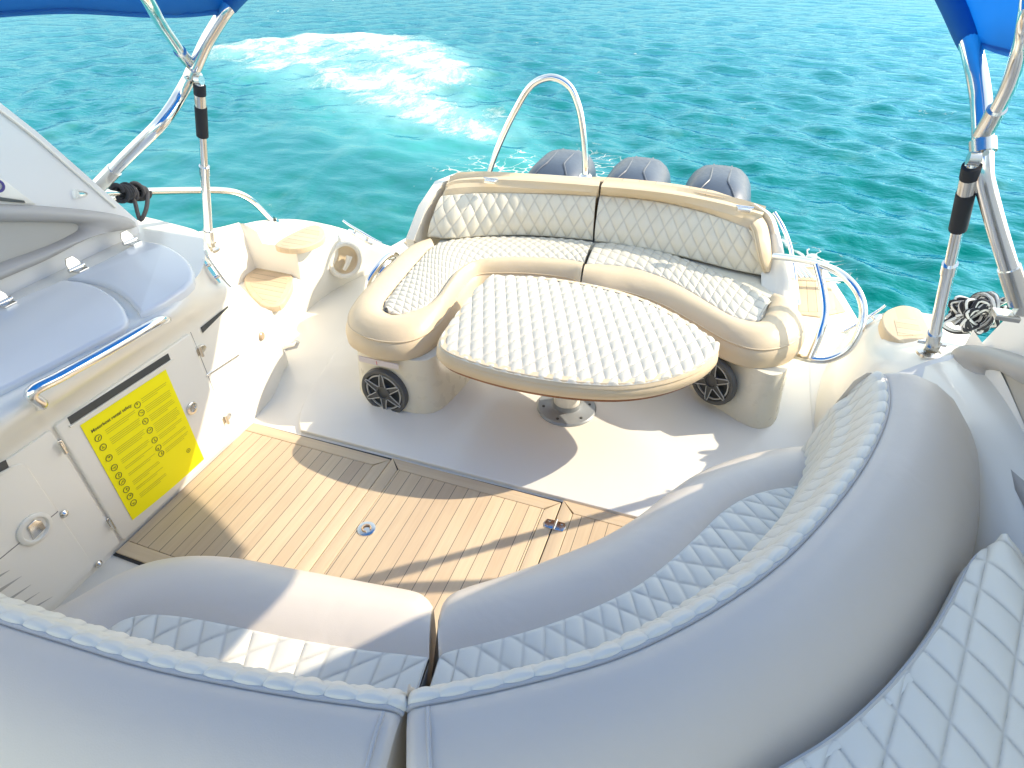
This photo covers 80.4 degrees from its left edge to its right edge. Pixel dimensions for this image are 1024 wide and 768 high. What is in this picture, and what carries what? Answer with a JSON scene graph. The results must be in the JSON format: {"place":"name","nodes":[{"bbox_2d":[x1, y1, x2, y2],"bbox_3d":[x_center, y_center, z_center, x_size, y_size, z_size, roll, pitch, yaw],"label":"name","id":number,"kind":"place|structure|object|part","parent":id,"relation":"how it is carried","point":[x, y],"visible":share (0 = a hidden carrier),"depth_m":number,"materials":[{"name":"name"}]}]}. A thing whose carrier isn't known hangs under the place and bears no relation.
{"place":"outdoors","nodes":[
{"label":"outdoors","id":0,"kind":"place"},
{"bbox_2d":[0,0,1023,341],"bbox_3d":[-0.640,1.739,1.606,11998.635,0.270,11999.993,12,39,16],"label":"water","id":1,"kind":"structure","parent":0,"point":[838,132],"depth_m":9.54,"materials":[{"name":"teal liquid"}]},
{"bbox_2d":[208,32,516,142],"bbox_3d":[-2.323,-6.591,12.475,5.218,0.263,10.866,-29,46,-33],"label":"wake foam","id":2,"kind":"object","parent":1,"relation":"on","point":[419,81],"visible":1,"depth_m":11.90,"materials":[{"name":"liquid"}]},
{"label":"hull","id":3,"kind":"structure","parent":1,"relation":"in","visible":0},
{"bbox_2d":[199,219,396,347],"bbox_3d":[-1.735,0.397,2.483,0.597,1.771,4.533,14,39,18],"label":"gunwale","id":4,"kind":"object","parent":3,"relation":"on","point":[282,276],"visible":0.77,"depth_m":3.29,"materials":[{"name":"beige plastic"}]},
{"bbox_2d":[72,187,278,221],"bbox_3d":[-1.536,-0.823,2.880,0.146,0.593,1.142,10,38,13],"label":"side rail","id":5,"kind":"object","parent":4,"relation":"attached to","point":[256,204],"visible":0.76,"depth_m":2.92,"materials":[{"name":"metal"}]},
{"bbox_2d":[109,181,151,221],"bbox_3d":[-1.622,-0.805,2.620,0.104,0.171,0.186,12,39,16],"label":"rope","id":6,"kind":"object","parent":5,"relation":"attached to","point":[131,191],"visible":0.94,"depth_m":2.61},
{"bbox_2d":[329,240,361,278],"bbox_3d":[-1.022,-0.756,3.696,0.230,0.233,0.088,-29,46,-33],"label":"shower recess","id":7,"kind":"object","parent":4,"relation":"attached to","point":[347,264],"visible":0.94,"depth_m":3.69,"materials":[{"name":"beige plastic"}]},
{"bbox_2d":[343,220,381,244],"bbox_3d":[-0.888,-0.895,3.595,0.240,0.139,0.037,12,39,16],"label":"cleat","id":8,"kind":"object","parent":4,"relation":"attached to","point":[357,233],"visible":1,"depth_m":3.60,"materials":[{"name":"metal"}]},
{"bbox_2d":[57,273,846,607],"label":"deck","id":9,"kind":"structure","parent":3,"relation":"on","point":[319,333],"depth_m":3.12,"materials":[{"name":"white plastic"}]},
{"bbox_2d":[0,217,299,610],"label":"galley cabinet","id":10,"kind":"object","parent":9,"relation":"on","point":[84,340],"visible":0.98,"depth_m":2.05,"materials":[{"name":"plastic"}]},
{"bbox_3d":[-1.540,0.554,1.773,0.033,0.574,0.695,12,39,16],"label":"door","id":11,"kind":"part","parent":10,"relation":"part of","materials":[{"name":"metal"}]},
{"bbox_2d":[0,103,138,295],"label":"side wing","id":12,"kind":"structure","parent":10,"relation":"on","point":[49,224],"depth_m":2.17,"materials":[{"name":"white plastic"}]},
{"bbox_2d":[0,0,1023,358],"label":"bimini top","id":13,"kind":"object","parent":12,"relation":"attached to","point":[976,28],"visible":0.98,"depth_m":1.65,"materials":[{"name":"metal"}]},
{"bbox_3d":[-1.323,0.189,2.256,0.032,0.554,0.569,12,39,16],"label":"door","id":14,"kind":"part","parent":10,"relation":"part of","materials":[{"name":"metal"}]},
{"bbox_2d":[80,370,203,519],"bbox_3d":[-1.328,0.223,2.224,0.007,0.473,0.357,12,39,16],"label":"safety poster","id":15,"kind":"object","parent":10,"relation":"attached to","point":[144,444],"visible":1,"depth_m":2.21,"materials":[{"name":"yellow paper"}]},
{"bbox_2d":[203,249,231,287],"bbox_3d":[-1.168,-0.451,2.381,0.092,0.164,0.032,-6,37,-7],"label":"cleat","id":16,"kind":"object","parent":10,"relation":"attached to","point":[211,274],"visible":0.99,"depth_m":2.38,"materials":[{"name":"metal"}]},
{"bbox_2d":[116,423,389,571],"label":"teak floor panel","id":17,"kind":"structure","parent":9,"relation":"on","point":[260,493],"depth_m":2.37,"materials":[{"name":"brown wood"}]},
{"bbox_2d":[113,424,572,569],"bbox_3d":[-0.406,0.725,2.055,2.055,0.024,1.210,12,39,16],"label":"teak decking","id":18,"kind":"object","parent":9,"relation":"on","point":[134,561],"visible":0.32,"depth_m":2.38,"materials":[{"name":"brown wood"}]},
{"bbox_2d":[309,458,560,687],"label":"teak floor panel","id":19,"kind":"structure","parent":18,"relation":"on","point":[436,538],"depth_m":2.25,"materials":[{"name":"brown wood"}]},
{"bbox_2d":[392,238,408,254],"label":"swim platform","id":20,"kind":"structure","parent":9,"relation":"attached to","point":[399,247],"depth_m":4.30,"materials":[{"name":"white plastic"}]},
{"bbox_2d":[0,371,979,767],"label":"front sofa","id":21,"kind":"object","parent":9,"relation":"on","point":[772,609],"visible":0.99,"depth_m":1.21,"materials":[{"name":"white leather"}]},
{"bbox_2d":[778,534,1023,767],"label":"lounge pad","id":22,"kind":"object","parent":21,"relation":"on","point":[950,694],"visible":1,"depth_m":1.06,"materials":[{"name":"white leather"}]},
{"bbox_2d":[299,336,812,518],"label":"raised deck","id":23,"kind":"structure","parent":9,"relation":"on","point":[633,459],"depth_m":2.67,"materials":[{"name":"white plastic"}]},
{"bbox_2d":[436,274,719,426],"bbox_3d":[0.288,-0.054,2.645,1.109,0.487,0.813,12,39,16],"label":"cockpit table","id":24,"kind":"object","parent":23,"relation":"on","point":[570,353],"visible":1,"depth_m":2.41,"materials":[{"name":"white leather"}]},
{"bbox_2d":[346,171,805,428],"bbox_3d":[0.318,-0.438,3.062,2.163,0.804,1.622,12,39,16],"label":"aft sofa","id":25,"kind":"object","parent":9,"relation":"on","point":[701,259],"visible":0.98,"depth_m":3.03,"materials":[{"name":"beige leather"}]},
{"bbox_2d":[358,356,398,369],"bbox_3d":[-0.590,-0.094,2.681,0.200,0.029,0.006,12,39,16],"label":"warning label","id":26,"kind":"object","parent":25,"relation":"attached to","point":[378,362],"visible":1,"depth_m":2.68,"materials":[{"name":"white"}]},
{"bbox_2d":[364,251,398,289],"bbox_3d":[-0.723,-0.627,3.357,0.080,0.170,0.298,26,44,30],"label":"grab rail","id":27,"kind":"object","parent":25,"relation":"attached to","point":[385,261],"visible":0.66,"depth_m":3.31,"materials":[{"name":"metal"}]},
{"bbox_2d":[486,74,591,176],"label":"tow arch","id":28,"kind":"structure","parent":25,"relation":"attached to","point":[557,78],"depth_m":3.33,"materials":[{"name":"metal"}]},
{"bbox_2d":[772,253,867,363],"bbox_3d":[1.315,-0.364,2.742,0.187,0.394,0.628,-9,38,-11],"label":"grab rail","id":29,"kind":"object","parent":25,"relation":"attached to","point":[857,291],"visible":0.99,"depth_m":2.62,"materials":[{"name":"metal"}]},
{"bbox_2d":[540,501,633,562],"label":"teak floor panel","id":30,"kind":"structure","parent":9,"relation":"on","point":[587,525],"depth_m":2.27,"materials":[{"name":"brown wood"}]},
{"bbox_2d":[528,148,595,176],"bbox_3d":[0.305,-0.977,4.078,0.420,1.088,0.660,12,39,16],"label":"outboard motor","id":31,"kind":"object","parent":3,"relation":"attached to","point":[565,162],"visible":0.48,"depth_m":3.69,"materials":[{"name":"plastic"}]},
{"bbox_2d":[607,156,670,182],"bbox_3d":[0.756,-0.880,3.950,0.420,1.088,0.660,12,39,16],"label":"outboard motor","id":32,"kind":"object","parent":3,"relation":"attached to","point":[644,168],"visible":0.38,"depth_m":3.60,"materials":[{"name":"plastic"}]},
{"bbox_2d":[685,164,750,201],"bbox_3d":[1.203,-0.783,3.822,0.420,1.088,0.660,12,39,16],"label":"outboard motor","id":33,"kind":"object","parent":3,"relation":"attached to","point":[731,181],"visible":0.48,"depth_m":3.45,"materials":[{"name":"plastic"}]},
{"bbox_2d":[786,261,857,333],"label":"swim platform","id":34,"kind":"structure","parent":3,"relation":"attached to","point":[842,316],"depth_m":3.59,"materials":[{"name":"white plastic"}]},
{"bbox_2d":[790,263,844,282],"bbox_3d":[1.911,-0.707,3.817,0.289,0.058,0.238,0,37,0],"label":"boarding ladder","id":35,"kind":"object","parent":34,"relation":"on","point":[804,273],"visible":0.65,"depth_m":3.75,"materials":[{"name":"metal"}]},
{"bbox_2d":[814,306,1023,557],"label":"gunwale","id":36,"kind":"object","parent":3,"relation":"on","point":[887,343],"visible":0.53,"depth_m":1.94,"materials":[{"name":"beige plastic"}]},
{"bbox_2d":[843,304,885,331],"bbox_3d":[1.621,-0.300,2.788,0.149,0.150,0.032,1,37,2],"label":"cleat","id":37,"kind":"object","parent":36,"relation":"attached to","point":[872,318],"visible":0.68,"depth_m":2.78,"materials":[{"name":"metal"}]},
{"bbox_2d":[899,330,1023,432],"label":"coaming","id":38,"kind":"object","parent":36,"relation":"attached to","point":[995,378],"visible":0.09,"depth_m":1.92,"materials":[{"name":"white plastic"}]},
{"bbox_2d":[951,317,1023,505],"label":"side wing","id":39,"kind":"structure","parent":36,"relation":"attached to","point":[1001,350],"depth_m":1.85,"materials":[{"name":"white plastic"}]},
{"bbox_2d":[976,296,1006,317],"bbox_3d":[1.819,-0.298,2.234,0.056,0.365,0.350,3,37,4],"label":"side rail","id":40,"kind":"object","parent":36,"relation":"attached to","point":[1003,301],"visible":0.17,"depth_m":2.25,"materials":[{"name":"metal"}]},
{"bbox_2d":[943,291,1009,334],"bbox_3d":[1.787,-0.276,2.342,0.218,0.182,0.136,12,39,16],"label":"rope","id":41,"kind":"object","parent":40,"relation":"attached to","point":[963,311],"visible":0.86,"depth_m":2.32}
]}

